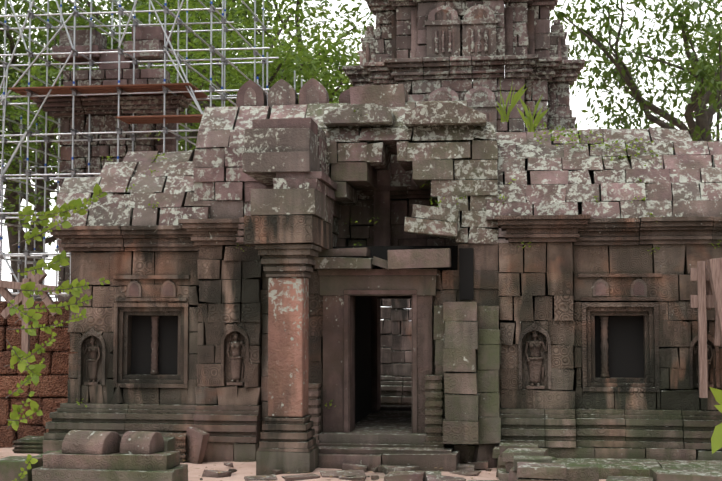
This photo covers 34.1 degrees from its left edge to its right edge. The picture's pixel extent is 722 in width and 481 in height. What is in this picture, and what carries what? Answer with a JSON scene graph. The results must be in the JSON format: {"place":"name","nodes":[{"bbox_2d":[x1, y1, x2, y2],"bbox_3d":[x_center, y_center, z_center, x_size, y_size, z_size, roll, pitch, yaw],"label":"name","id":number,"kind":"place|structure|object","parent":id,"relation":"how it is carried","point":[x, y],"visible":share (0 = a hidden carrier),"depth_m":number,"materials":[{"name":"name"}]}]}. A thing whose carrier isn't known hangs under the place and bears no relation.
{"place":"outdoors","nodes":[
{"label":"outdoors","id":0,"kind":"place"},
{"bbox_2d":[0,326,605,480],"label":"ground","id":1,"kind":"structure","parent":0,"point":[243,469],"depth_m":17.98,"materials":[{"name":"beige soil"}]},
{"bbox_2d":[0,301,76,447],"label":"laterite wall","id":2,"kind":"structure","parent":1,"relation":"on","point":[50,390],"depth_m":21.05,"materials":[{"name":"brown stone"}]},
{"bbox_2d":[0,0,302,326],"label":"scaffold","id":3,"kind":"object","parent":1,"relation":"on","point":[34,254],"visible":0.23,"depth_m":31.64,"materials":[{"name":"silver metal"}]},
{"bbox_2d":[8,83,209,123],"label":"planks","id":4,"kind":"object","parent":3,"relation":"on","point":[156,119],"visible":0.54,"depth_m":30.85,"materials":[{"name":"brown wood"}]},
{"bbox_2d":[0,6,267,298],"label":"scaffold couplers","id":5,"kind":"object","parent":3,"relation":"on","point":[121,13],"visible":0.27,"depth_m":31.88,"materials":[{"name":"grey metal"}]},
{"bbox_2d":[0,1,267,249],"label":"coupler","id":6,"kind":"object","parent":3,"relation":"attached to","point":[165,4],"visible":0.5,"depth_m":31.93,"materials":[{"name":"blue"}]},
{"bbox_2d":[2,456,645,480],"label":"rubble","id":7,"kind":"object","parent":1,"relation":"on","point":[309,472],"visible":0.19,"depth_m":17.34,"materials":[{"name":"stone"}]},
{"bbox_2d":[0,11,715,449],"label":"temple","id":8,"kind":"object","parent":1,"relation":"on","point":[626,347],"visible":0.08,"depth_m":19.79,"materials":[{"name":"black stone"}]},
{"bbox_2d":[33,26,191,326],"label":"tower blocks","id":9,"kind":"structure","parent":8,"relation":"on","point":[102,111],"depth_m":32.10,"materials":[{"name":"stone"}]},
{"bbox_2d":[268,277,308,417],"bbox_3d":[-1.117,1.636,18.107,0.540,2.137,0.549,0,-4,7],"label":"column shaft","id":10,"kind":"object","parent":8,"relation":"on","point":[288,311],"visible":1,"depth_m":17.85,"materials":[{"name":"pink stone"}]},
{"bbox_2d":[76,81,720,408],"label":"roof plants","id":11,"kind":"object","parent":8,"relation":"on","point":[528,120],"visible":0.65,"depth_m":19.84,"materials":[{"name":"green plant"}]},
{"bbox_2d":[0,427,721,480],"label":"fallen stones","id":12,"kind":"object","parent":1,"relation":"on","point":[521,462],"visible":0.75,"depth_m":15.63,"materials":[{"name":"grey stone"}]},
{"bbox_2d":[62,430,163,454],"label":"rounded stones","id":13,"kind":"object","parent":12,"relation":"on","point":[90,442],"visible":0.96,"depth_m":15.06,"materials":[{"name":"stone"}]},
{"bbox_2d":[0,258,721,397],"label":"timber","id":14,"kind":"object","parent":1,"relation":"on","point":[703,275],"visible":0.75,"depth_m":18.11,"materials":[{"name":"brown wood"}]},
{"bbox_2d":[0,0,721,300],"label":"tree","id":15,"kind":"object","parent":1,"relation":"on","point":[704,120],"depth_m":40.61,"materials":[{"name":"plant"}]},
{"bbox_2d":[0,0,372,252],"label":"tree leaves","id":16,"kind":"object","parent":15,"relation":"attached to","point":[337,60],"visible":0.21,"depth_m":42.44,"materials":[{"name":"green plant"}]},
{"bbox_2d":[0,0,721,186],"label":"tree leaves","id":17,"kind":"object","parent":15,"relation":"on","point":[707,72],"visible":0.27,"depth_m":41.37,"materials":[{"name":"green plant"}]},
{"bbox_2d":[43,84,721,474],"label":"temple blocks","id":18,"kind":"structure","parent":1,"relation":"on","point":[287,190],"depth_m":19.27,"materials":[{"name":"stone"}]},
{"bbox_2d":[82,315,712,385],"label":"temple carvings","id":19,"kind":"object","parent":18,"relation":"attached to","point":[536,368],"visible":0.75,"depth_m":19.58,"materials":[{"name":"brown stone"}]},
{"bbox_2d":[78,78,719,389],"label":"arches","id":20,"kind":"structure","parent":18,"relation":"attached to","point":[280,92],"depth_m":19.56,"materials":[{"name":"stone"}]},
{"bbox_2d":[342,0,584,404],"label":"tower blocks","id":21,"kind":"structure","parent":1,"relation":"on","point":[547,72],"depth_m":28.25,"materials":[{"name":"grey stone"}]},
{"bbox_2d":[0,0,721,320],"label":"sky","id":22,"kind":"structure","parent":0,"point":[577,103],"materials":[{"name":"white"}]},
{"bbox_2d":[4,183,721,480],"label":"leaves","id":23,"kind":"object","parent":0,"point":[716,437],"depth_m":8.76,"materials":[{"name":"green plant"}]},
{"bbox_2d":[366,4,570,131],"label":"tower carvings","id":24,"kind":"object","parent":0,"point":[478,23],"visible":0.6,"depth_m":28.11,"materials":[{"name":"stone"}]}
]}

